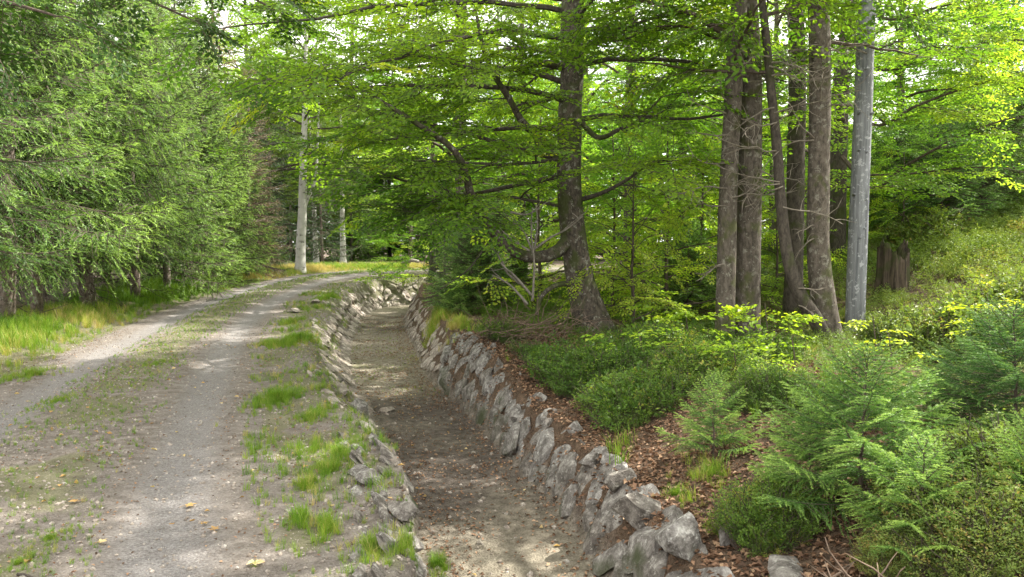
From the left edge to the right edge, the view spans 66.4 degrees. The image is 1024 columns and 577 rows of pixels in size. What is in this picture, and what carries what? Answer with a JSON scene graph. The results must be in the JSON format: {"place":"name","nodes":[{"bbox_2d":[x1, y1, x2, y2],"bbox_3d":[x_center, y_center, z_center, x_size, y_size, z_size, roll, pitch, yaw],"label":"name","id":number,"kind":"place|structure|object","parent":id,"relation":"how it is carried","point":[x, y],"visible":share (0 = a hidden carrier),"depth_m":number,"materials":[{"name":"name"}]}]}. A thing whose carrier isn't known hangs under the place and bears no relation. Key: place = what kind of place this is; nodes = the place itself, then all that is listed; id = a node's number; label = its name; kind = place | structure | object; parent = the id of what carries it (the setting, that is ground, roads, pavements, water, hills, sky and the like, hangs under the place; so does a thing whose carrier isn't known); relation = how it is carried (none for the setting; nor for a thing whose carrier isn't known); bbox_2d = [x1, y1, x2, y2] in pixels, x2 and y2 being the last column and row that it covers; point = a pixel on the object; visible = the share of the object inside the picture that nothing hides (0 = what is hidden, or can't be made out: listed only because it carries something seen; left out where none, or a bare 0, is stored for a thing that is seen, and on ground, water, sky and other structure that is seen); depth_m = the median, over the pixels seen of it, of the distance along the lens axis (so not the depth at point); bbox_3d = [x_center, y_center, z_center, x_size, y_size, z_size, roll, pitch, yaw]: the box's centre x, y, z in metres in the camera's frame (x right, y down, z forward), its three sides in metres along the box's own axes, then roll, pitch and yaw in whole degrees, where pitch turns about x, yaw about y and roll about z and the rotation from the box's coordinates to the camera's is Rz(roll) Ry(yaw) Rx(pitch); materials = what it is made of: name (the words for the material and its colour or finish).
{"place":"outdoors","nodes":[
{"label":"outdoors","id":0,"kind":"place"},
{"bbox_2d":[0,267,604,576],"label":"track","id":1,"kind":"structure","parent":0,"point":[111,566],"depth_m":6.26,"materials":[{"name":"grey gravel"}]},
{"bbox_2d":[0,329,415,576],"bbox_3d":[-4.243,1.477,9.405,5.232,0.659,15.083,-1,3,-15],"label":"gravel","id":2,"kind":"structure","parent":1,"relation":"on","point":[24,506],"depth_m":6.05,"materials":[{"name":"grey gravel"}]},
{"bbox_2d":[349,303,612,576],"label":"ditch bed","id":3,"kind":"object","parent":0,"point":[540,557],"visible":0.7,"depth_m":7.63,"materials":[{"name":"brown soil"}]},
{"bbox_2d":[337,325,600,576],"bbox_3d":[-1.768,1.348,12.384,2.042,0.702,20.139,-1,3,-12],"label":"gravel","id":4,"kind":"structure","parent":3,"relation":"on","point":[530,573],"depth_m":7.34,"materials":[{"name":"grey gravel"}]},
{"bbox_2d":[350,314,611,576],"bbox_3d":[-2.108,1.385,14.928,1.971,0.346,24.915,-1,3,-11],"label":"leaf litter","id":5,"kind":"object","parent":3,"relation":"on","point":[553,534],"visible":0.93,"depth_m":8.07,"materials":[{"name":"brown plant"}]},
{"bbox_2d":[0,195,1023,576],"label":"grass","id":6,"kind":"structure","parent":0,"point":[22,331],"depth_m":9.24,"materials":[{"name":"green plant"}]},
{"bbox_2d":[0,210,1023,576],"bbox_3d":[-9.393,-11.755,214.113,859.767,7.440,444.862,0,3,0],"label":"ground","id":7,"kind":"structure","parent":0,"point":[608,540],"depth_m":8.64,"materials":[{"name":"brown soil"}]},
{"bbox_2d":[0,0,105,305],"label":"spruce tree","id":8,"kind":"object","parent":7,"relation":"on","point":[10,251],"visible":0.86,"depth_m":13.90,"materials":[{"name":"green plant"}]},
{"bbox_2d":[0,0,148,315],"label":"spruce tree","id":9,"kind":"object","parent":7,"relation":"on","point":[38,301],"visible":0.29,"depth_m":17.53,"materials":[{"name":"green plant"}]},
{"bbox_2d":[0,0,177,318],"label":"spruce tree","id":10,"kind":"object","parent":7,"relation":"on","point":[100,237],"visible":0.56,"depth_m":16.04,"materials":[{"name":"green plant"}]},
{"bbox_2d":[0,0,200,310],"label":"spruce tree","id":11,"kind":"object","parent":7,"relation":"on","point":[88,293],"visible":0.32,"depth_m":19.78,"materials":[{"name":"green plant"}]},
{"bbox_2d":[41,0,219,300],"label":"spruce tree","id":12,"kind":"object","parent":7,"relation":"on","point":[135,272],"visible":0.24,"depth_m":22.04,"materials":[{"name":"green plant"}]},
{"bbox_2d":[73,0,244,299],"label":"spruce tree","id":13,"kind":"object","parent":7,"relation":"on","point":[170,278],"visible":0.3,"depth_m":24.59,"materials":[{"name":"green plant"}]},
{"bbox_2d":[0,0,326,115],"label":"beech tree","id":14,"kind":"object","parent":7,"relation":"on","point":[7,52],"visible":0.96,"depth_m":7.29,"materials":[{"name":"green plant"}]},
{"bbox_2d":[117,0,253,275],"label":"spruce tree","id":15,"kind":"object","parent":7,"relation":"on","point":[207,113],"visible":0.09,"depth_m":28.06,"materials":[{"name":"green plant"}]},
{"bbox_2d":[0,292,403,576],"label":"leaf litter","id":16,"kind":"object","parent":7,"relation":"on","point":[177,422],"visible":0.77,"depth_m":7.12,"materials":[{"name":"brown plant"}]},
{"bbox_2d":[140,35,275,289],"bbox_3d":[-11.081,-4.225,28.141,4.793,9.724,4.635,-3,4,-43],"label":"spruce tree","id":17,"kind":"object","parent":7,"relation":"on","point":[228,275],"visible":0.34,"depth_m":27.98,"materials":[{"name":"green plant"}]},
{"bbox_2d":[181,69,278,282],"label":"spruce tree","id":18,"kind":"object","parent":7,"relation":"on","point":[253,185],"visible":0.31,"depth_m":31.32,"materials":[{"name":"green plant"}]},
{"bbox_2d":[180,10,282,269],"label":"spruce tree","id":19,"kind":"object","parent":7,"relation":"on","point":[222,48],"visible":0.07,"depth_m":33.19,"materials":[{"name":"green plant"}]},
{"bbox_2d":[170,0,308,238],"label":"beech tree","id":20,"kind":"object","parent":7,"relation":"on","point":[236,29],"visible":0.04,"depth_m":57.74,"materials":[{"name":"green plant"}]},
{"bbox_2d":[215,63,291,278],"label":"spruce tree","id":21,"kind":"object","parent":7,"relation":"on","point":[262,193],"visible":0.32,"depth_m":32.34,"materials":[{"name":"green plant"}]},
{"bbox_2d":[237,157,293,275],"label":"spruce tree","id":22,"kind":"object","parent":7,"relation":"on","point":[268,224],"visible":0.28,"depth_m":35.32,"materials":[{"name":"green plant"}]},
{"bbox_2d":[233,53,312,265],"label":"spruce tree","id":23,"kind":"object","parent":7,"relation":"on","point":[276,193],"visible":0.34,"depth_m":39.76,"materials":[{"name":"green plant"}]},
{"bbox_2d":[265,87,326,260],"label":"spruce tree","id":24,"kind":"object","parent":7,"relation":"on","point":[291,242],"visible":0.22,"depth_m":53.70,"materials":[{"name":"green plant"}]},
{"bbox_2d":[230,0,373,272],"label":"birch tree","id":25,"kind":"object","parent":7,"relation":"on","point":[303,197],"visible":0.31,"depth_m":37.68,"materials":[{"name":"green plant"}]},
{"bbox_2d":[265,106,352,261],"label":"birch tree","id":26,"kind":"object","parent":7,"relation":"on","point":[312,203],"visible":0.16,"depth_m":51.24,"materials":[{"name":"green plant"}]},
{"bbox_2d":[294,119,354,262],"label":"spruce tree","id":27,"kind":"object","parent":7,"relation":"on","point":[322,233],"visible":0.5,"depth_m":45.72,"materials":[{"name":"green plant"}]},
{"bbox_2d":[283,99,382,262],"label":"birch tree","id":28,"kind":"object","parent":7,"relation":"on","point":[343,210],"visible":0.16,"depth_m":49.79,"materials":[{"name":"green plant"}]},
{"bbox_2d":[303,292,378,433],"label":"stone wall","id":29,"kind":"structure","parent":7,"relation":"on","point":[345,355],"depth_m":15.29,"materials":[{"name":"beige stone"}]},
{"bbox_2d":[318,134,387,261],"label":"spruce tree","id":30,"kind":"object","parent":7,"relation":"on","point":[359,245],"visible":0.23,"depth_m":55.48,"materials":[{"name":"green plant"}]},
{"bbox_2d":[338,425,426,576],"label":"stone wall","id":31,"kind":"structure","parent":7,"relation":"on","point":[379,500],"depth_m":4.85,"materials":[{"name":"grey stone"}]},
{"bbox_2d":[331,15,516,287],"bbox_3d":[-3.402,-5.389,32.699,8.127,12.708,8.414,0,3,-3],"label":"beech tree","id":32,"kind":"object","parent":7,"relation":"on","point":[396,236],"visible":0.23,"depth_m":31.74,"materials":[{"name":"green plant"}]},
{"bbox_2d":[403,292,448,371],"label":"stone wall","id":33,"kind":"structure","parent":7,"relation":"on","point":[434,347],"depth_m":16.71,"materials":[{"name":"beige stone"}]},
{"bbox_2d":[335,273,543,323],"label":"stone wall","id":34,"kind":"structure","parent":7,"relation":"on","point":[374,304],"depth_m":29.89,"materials":[{"name":"beige stone"}]},
{"bbox_2d":[437,264,483,314],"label":"young spruce","id":35,"kind":"object","parent":7,"relation":"on","point":[455,294],"visible":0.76,"depth_m":16.41,"materials":[{"name":"green plant"}]},
{"bbox_2d":[422,214,518,313],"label":"young spruce","id":36,"kind":"object","parent":7,"relation":"on","point":[460,258],"visible":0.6,"depth_m":16.74,"materials":[{"name":"green plant"}]},
{"bbox_2d":[321,0,619,280],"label":"beech tree","id":37,"kind":"object","parent":7,"relation":"on","point":[458,188],"visible":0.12,"depth_m":22.39,"materials":[{"name":"green plant"}]},
{"bbox_2d":[435,173,557,305],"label":"young spruce","id":38,"kind":"object","parent":7,"relation":"on","point":[519,272],"visible":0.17,"depth_m":18.74,"materials":[{"name":"green plant"}]},
{"bbox_2d":[139,0,863,333],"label":"beech tree","id":39,"kind":"object","parent":7,"relation":"on","point":[565,152],"visible":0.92,"depth_m":10.69,"materials":[{"name":"green plant"}]},
{"bbox_2d":[0,43,1023,260],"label":"wood","id":40,"kind":"object","parent":7,"relation":"on","point":[385,250],"depth_m":61.08,"materials":[{"name":"green plant"}]},
{"bbox_2d":[393,0,649,277],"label":"beech tree","id":41,"kind":"object","parent":7,"relation":"on","point":[523,166],"visible":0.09,"depth_m":25.39,"materials":[{"name":"green plant"}]},
{"bbox_2d":[446,274,618,346],"bbox_3d":[0.266,0.521,11.228,2.463,1.512,2.766,0,3,0],"label":"brushwood pile","id":42,"kind":"object","parent":7,"relation":"on","point":[522,322],"visible":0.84,"depth_m":11.24,"materials":[{"name":"brown wood"}]},
{"bbox_2d":[443,76,630,308],"bbox_3d":[0.524,-1.942,16.487,4.051,5.394,4.707,-1,3,-15],"label":"beech tree","id":43,"kind":"object","parent":7,"relation":"on","point":[523,290],"visible":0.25,"depth_m":16.01,"materials":[{"name":"green plant"}]},
{"bbox_2d":[499,197,588,300],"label":"sapling","id":44,"kind":"object","parent":7,"relation":"on","point":[533,248],"visible":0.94,"depth_m":11.18,"materials":[{"name":"brown wood"}]},
{"bbox_2d":[515,338,618,398],"bbox_3d":[0.704,0.885,9.179,1.270,0.574,1.764,-1,3,-23],"label":"bilberry bush","id":45,"kind":"object","parent":7,"relation":"on","point":[539,362],"visible":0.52,"depth_m":8.91,"materials":[{"name":"green plant"}]},
{"bbox_2d":[476,0,693,238],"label":"beech tree","id":46,"kind":"object","parent":7,"relation":"on","point":[589,102],"visible":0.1,"depth_m":30.43,"materials":[{"name":"green plant"}]},
{"bbox_2d":[437,331,734,576],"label":"stone wall","id":47,"kind":"structure","parent":7,"relation":"on","point":[640,554],"depth_m":6.87,"materials":[{"name":"grey stone"}]},
{"bbox_2d":[611,492,660,529],"bbox_3d":[0.845,1.504,5.263,0.378,0.296,0.280,1,3,25],"label":"stone","id":48,"kind":"object","parent":47,"relation":"on","point":[633,509],"visible":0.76,"depth_m":5.17,"materials":[{"name":"grey stone"}]},
{"bbox_2d":[655,512,701,561],"bbox_3d":[0.947,1.446,4.579,0.257,0.272,0.375,-1,3,-28],"label":"stone","id":49,"kind":"object","parent":47,"relation":"on","point":[680,537],"visible":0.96,"depth_m":4.47,"materials":[{"name":"grey stone"}]},
{"bbox_2d":[535,333,667,398],"bbox_3d":[1.045,0.829,8.923,1.586,0.686,1.550,0,3,0],"label":"bilberry bush","id":50,"kind":"object","parent":7,"relation":"on","point":[626,357],"visible":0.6,"depth_m":8.67,"materials":[{"name":"green plant"}]},
{"bbox_2d":[492,0,726,286],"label":"beech tree","id":51,"kind":"object","parent":7,"relation":"on","point":[603,145],"visible":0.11,"depth_m":20.26,"materials":[{"name":"green plant"}]},
{"bbox_2d":[526,88,707,315],"bbox_3d":[2.055,-1.604,15.392,3.601,4.795,4.184,-1,3,-23],"label":"beech tree","id":52,"kind":"object","parent":7,"relation":"on","point":[613,179],"visible":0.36,"depth_m":15.00,"materials":[{"name":"green plant"}]},
{"bbox_2d":[544,125,715,328],"bbox_3d":[1.983,-0.911,12.817,2.701,3.596,3.138,2,3,31],"label":"beech tree","id":53,"kind":"object","parent":7,"relation":"on","point":[665,220],"visible":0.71,"depth_m":12.64,"materials":[{"name":"green plant"}]},
{"bbox_2d":[432,236,835,399],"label":"undergrowth","id":54,"kind":"object","parent":7,"relation":"on","point":[694,321],"visible":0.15,"depth_m":13.81,"materials":[{"name":"green plant"}]},
{"bbox_2d":[568,359,702,432],"bbox_3d":[1.234,1.011,7.753,1.384,0.624,1.528,0,3,0],"label":"bilberry bush","id":55,"kind":"object","parent":7,"relation":"on","point":[625,394],"visible":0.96,"depth_m":7.49,"materials":[{"name":"green plant"}]},
{"bbox_2d":[588,313,727,359],"bbox_3d":[1.819,0.604,9.642,1.747,0.564,1.689,0,3,0],"label":"bilberry bush","id":56,"kind":"object","parent":7,"relation":"on","point":[676,334],"visible":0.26,"depth_m":9.48,"materials":[{"name":"green plant"}]},
{"bbox_2d":[642,218,716,320],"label":"young spruce","id":57,"kind":"object","parent":7,"relation":"on","point":[705,290],"visible":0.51,"depth_m":14.83,"materials":[{"name":"green plant"}]},
{"bbox_2d":[584,80,782,315],"bbox_3d":[2.934,-1.536,14.450,4.184,4.795,3.601,0,3,10],"label":"beech tree","id":58,"kind":"object","parent":7,"relation":"on","point":[666,276],"visible":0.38,"depth_m":14.14,"materials":[{"name":"green plant"}]},
{"bbox_2d":[626,303,748,336],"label":"beech sapling","id":59,"kind":"object","parent":7,"relation":"on","point":[674,317],"visible":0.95,"depth_m":9.63,"materials":[{"name":"green plant"}]},
{"bbox_2d":[581,0,807,260],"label":"beech tree","id":60,"kind":"object","parent":7,"relation":"on","point":[605,213],"visible":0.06,"depth_m":24.36,"materials":[{"name":"green plant"}]},
{"bbox_2d":[621,95,779,287],"bbox_3d":[4.263,-2.003,17.481,3.601,4.795,4.184,3,4,42],"label":"beech tree","id":61,"kind":"object","parent":7,"relation":"on","point":[702,216],"visible":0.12,"depth_m":17.38,"materials":[{"name":"green plant"}]},
{"bbox_2d":[560,0,855,340],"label":"beech tree","id":62,"kind":"object","parent":7,"relation":"on","point":[748,257],"visible":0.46,"depth_m":10.96,"materials":[{"name":"brown plant"}]},
{"bbox_2d":[657,367,764,462],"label":"young spruce","id":63,"kind":"object","parent":7,"relation":"on","point":[713,413],"visible":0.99,"depth_m":5.92,"materials":[{"name":"green plant"}]},
{"bbox_2d":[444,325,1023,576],"bbox_3d":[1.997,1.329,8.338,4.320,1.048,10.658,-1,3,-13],"label":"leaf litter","id":64,"kind":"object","parent":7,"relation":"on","point":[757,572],"visible":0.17,"depth_m":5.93,"materials":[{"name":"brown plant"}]},
{"bbox_2d":[633,335,754,392],"bbox_3d":[1.906,0.796,8.113,1.393,0.608,1.409,0,3,0],"label":"bilberry bush","id":65,"kind":"object","parent":64,"relation":"on","point":[679,359],"visible":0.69,"depth_m":7.89,"materials":[{"name":"green plant"}]},
{"bbox_2d":[541,0,937,341],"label":"beech tree","id":66,"kind":"object","parent":7,"relation":"on","point":[725,266],"visible":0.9,"depth_m":10.31,"materials":[{"name":"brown plant"}]},
{"bbox_2d":[696,0,808,313],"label":"beech tree","id":67,"kind":"object","parent":7,"relation":"on","point":[794,199],"visible":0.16,"depth_m":13.21,"materials":[{"name":"brown plant"}]},
{"bbox_2d":[697,470,834,556],"bbox_3d":[1.473,1.274,4.564,0.763,0.426,0.803,0,3,0],"label":"bilberry bush","id":68,"kind":"object","parent":7,"relation":"on","point":[742,515],"visible":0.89,"depth_m":4.40,"materials":[{"name":"green plant"}]},
{"bbox_2d":[719,360,819,414],"bbox_3d":[2.200,0.840,6.746,0.919,0.489,0.892,0,3,0],"label":"bilberry bush","id":69,"kind":"object","parent":7,"relation":"on","point":[762,381],"visible":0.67,"depth_m":6.60,"materials":[{"name":"green plant"}]},
{"bbox_2d":[723,325,816,363],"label":"bilberry bush","id":70,"kind":"object","parent":7,"relation":"on","point":[771,340],"visible":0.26,"depth_m":9.23,"materials":[{"name":"green plant"}]},
{"bbox_2d":[634,0,911,255],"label":"beech tree","id":71,"kind":"object","parent":7,"relation":"on","point":[776,23],"visible":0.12,"depth_m":20.56,"materials":[{"name":"green plant"}]},
{"bbox_2d":[724,302,826,337],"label":"beech sapling","id":72,"kind":"object","parent":7,"relation":"on","point":[793,318],"visible":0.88,"depth_m":9.36,"materials":[{"name":"green plant"}]},
{"bbox_2d":[705,142,846,294],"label":"beech tree","id":73,"kind":"object","parent":7,"relation":"on","point":[774,235],"visible":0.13,"depth_m":15.39,"materials":[{"name":"green plant"}]},
{"bbox_2d":[568,0,984,344],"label":"crooked tree","id":74,"kind":"object","parent":7,"relation":"on","point":[804,301],"visible":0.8,"depth_m":10.41,"materials":[{"name":"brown plant"}]},
{"bbox_2d":[768,554,802,576],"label":"stone","id":75,"kind":"object","parent":7,"relation":"on","point":[783,566],"visible":0.99,"depth_m":4.05,"materials":[{"name":"grey stone"}]},
{"bbox_2d":[746,395,875,511],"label":"young spruce","id":76,"kind":"object","parent":7,"relation":"on","point":[809,412],"visible":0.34,"depth_m":4.61,"materials":[{"name":"green plant"}]},
{"bbox_2d":[637,0,1023,264],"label":"beech tree","id":77,"kind":"object","parent":7,"relation":"on","point":[840,163],"visible":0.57,"depth_m":14.51,"materials":[{"name":"green plant"}]},
{"bbox_2d":[779,369,904,423],"bbox_3d":[2.574,0.828,6.184,1.008,0.430,0.923,-1,3,-25],"label":"bilberry bush","id":78,"kind":"object","parent":7,"relation":"on","point":[787,403],"visible":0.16,"depth_m":6.14,"materials":[{"name":"green plant"}]},
{"bbox_2d":[831,0,876,331],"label":"dead tree","id":79,"kind":"object","parent":7,"relation":"on","point":[856,275],"visible":0.88,"depth_m":11.24,"materials":[{"name":"grey wood"}]},
{"bbox_2d":[688,188,1023,403],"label":"undergrowth","id":80,"kind":"object","parent":7,"relation":"on","point":[1002,241],"visible":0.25,"depth_m":13.23,"materials":[{"name":"green plant"}]},
{"bbox_2d":[700,0,1016,343],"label":"beech tree","id":81,"kind":"object","parent":7,"relation":"on","point":[819,265],"visible":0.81,"depth_m":10.55,"materials":[{"name":"brown plant"}]},
{"bbox_2d":[747,333,990,542],"bbox_3d":[1.910,0.793,4.370,1.401,1.070,1.388,-1,3,-23],"label":"young spruce","id":82,"kind":"object","parent":7,"relation":"on","point":[859,441],"visible":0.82,"depth_m":4.31,"materials":[{"name":"green plant"}]},
{"bbox_2d":[846,517,936,576],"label":"heath shrub","id":83,"kind":"object","parent":7,"relation":"on","point":[869,559],"visible":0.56,"depth_m":3.75,"materials":[{"name":"green plant"}]},
{"bbox_2d":[847,301,935,346],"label":"heath shrub","id":84,"kind":"object","parent":7,"relation":"on","point":[886,317],"visible":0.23,"depth_m":10.28,"materials":[{"name":"green plant"}]},
{"bbox_2d":[872,238,911,298],"bbox_3d":[6.319,-0.281,12.989,0.728,1.150,0.710,0,3,0],"label":"stump","id":85,"kind":"object","parent":7,"relation":"on","point":[892,268],"visible":0.81,"depth_m":12.84,"materials":[{"name":"brown wood"}]},
{"bbox_2d":[764,0,1023,195],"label":"beech tree","id":86,"kind":"object","parent":7,"relation":"on","point":[923,92],"visible":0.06,"depth_m":21.65,"materials":[{"name":"green plant"}]},
{"bbox_2d":[846,103,958,227],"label":"young spruce","id":87,"kind":"object","parent":7,"relation":"on","point":[884,169],"visible":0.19,"depth_m":19.68,"materials":[{"name":"green plant"}]},
{"bbox_2d":[846,117,963,242],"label":"beech tree","id":88,"kind":"object","parent":7,"relation":"on","point":[885,161],"visible":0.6,"depth_m":16.75,"materials":[{"name":"green plant"}]},
{"bbox_2d":[868,205,984,247],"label":"heath shrub","id":89,"kind":"object","parent":7,"relation":"on","point":[909,230],"visible":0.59,"depth_m":16.39,"materials":[{"name":"green plant"}]},
{"bbox_2d":[835,429,1023,576],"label":"young spruce","id":90,"kind":"object","parent":7,"relation":"on","point":[929,473],"visible":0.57,"depth_m":3.77,"materials":[{"name":"green plant"}]},
{"bbox_2d":[849,450,1022,555],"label":"heath shrub","id":91,"kind":"object","parent":7,"relation":"on","point":[883,515],"visible":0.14,"depth_m":3.92,"materials":[{"name":"green plant"}]},
{"bbox_2d":[848,0,1023,200],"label":"beech tree","id":92,"kind":"object","parent":7,"relation":"on","point":[918,98],"visible":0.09,"depth_m":24.48,"materials":[{"name":"green plant"}]},
{"bbox_2d":[869,458,1023,576],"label":"heath shrub","id":93,"kind":"object","parent":7,"relation":"on","point":[997,547],"visible":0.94,"depth_m":3.53,"materials":[{"name":"green plant"}]},
{"bbox_2d":[876,105,1021,225],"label":"young spruce","id":94,"kind":"object","parent":7,"relation":"on","point":[968,204],"visible":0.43,"depth_m":17.04,"materials":[{"name":"green plant"}]},
{"bbox_2d":[875,286,1023,363],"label":"heath shrub","id":95,"kind":"object","parent":7,"relation":"on","point":[932,328],"visible":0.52,"depth_m":9.11,"materials":[{"name":"green plant"}]},
{"bbox_2d":[881,296,1023,431],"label":"young spruce","id":96,"kind":"object","parent":7,"relation":"on","point":[1016,375],"visible":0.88,"depth_m":5.06,"materials":[{"name":"green plant"}]},
{"bbox_2d":[892,336,1023,426],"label":"young spruce","id":97,"kind":"object","parent":7,"relation":"on","point":[950,374],"visible":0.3,"depth_m":5.61,"materials":[{"name":"green plant"}]},
{"bbox_2d":[893,0,1023,189],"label":"beech tree","id":98,"kind":"object","parent":7,"relation":"on","point":[1003,27],"visible":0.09,"depth_m":19.22,"materials":[{"name":"green plant"}]},
{"bbox_2d":[911,264,1023,319],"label":"heath shrub","id":99,"kind":"object","parent":7,"relation":"on","point":[1014,289],"visible":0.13,"depth_m":9.79,"materials":[{"name":"green plant"}]},
{"bbox_2d":[916,405,1023,492],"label":"heath shrub","id":100,"kind":"object","parent":7,"relation":"on","point":[978,436],"visible":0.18,"depth_m":4.02,"materials":[{"name":"green plant"}]},
{"bbox_2d":[916,75,1023,216],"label":"young spruce","id":101,"kind":"object","parent":7,"relation":"on","point":[1015,177],"visible":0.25,"depth_m":17.86,"materials":[{"name":"green plant"}]},
{"bbox_2d":[964,405,1023,529],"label":"young spruce","id":102,"kind":"object","parent":7,"relation":"on","point":[1009,450],"visible":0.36,"depth_m":3.74,"materials":[{"name":"green plant"}]},
{"bbox_2d":[54,0,1023,246],"label":"sky","id":103,"kind":"structure","parent":0,"point":[940,1],"materials":[{"name":"white"}]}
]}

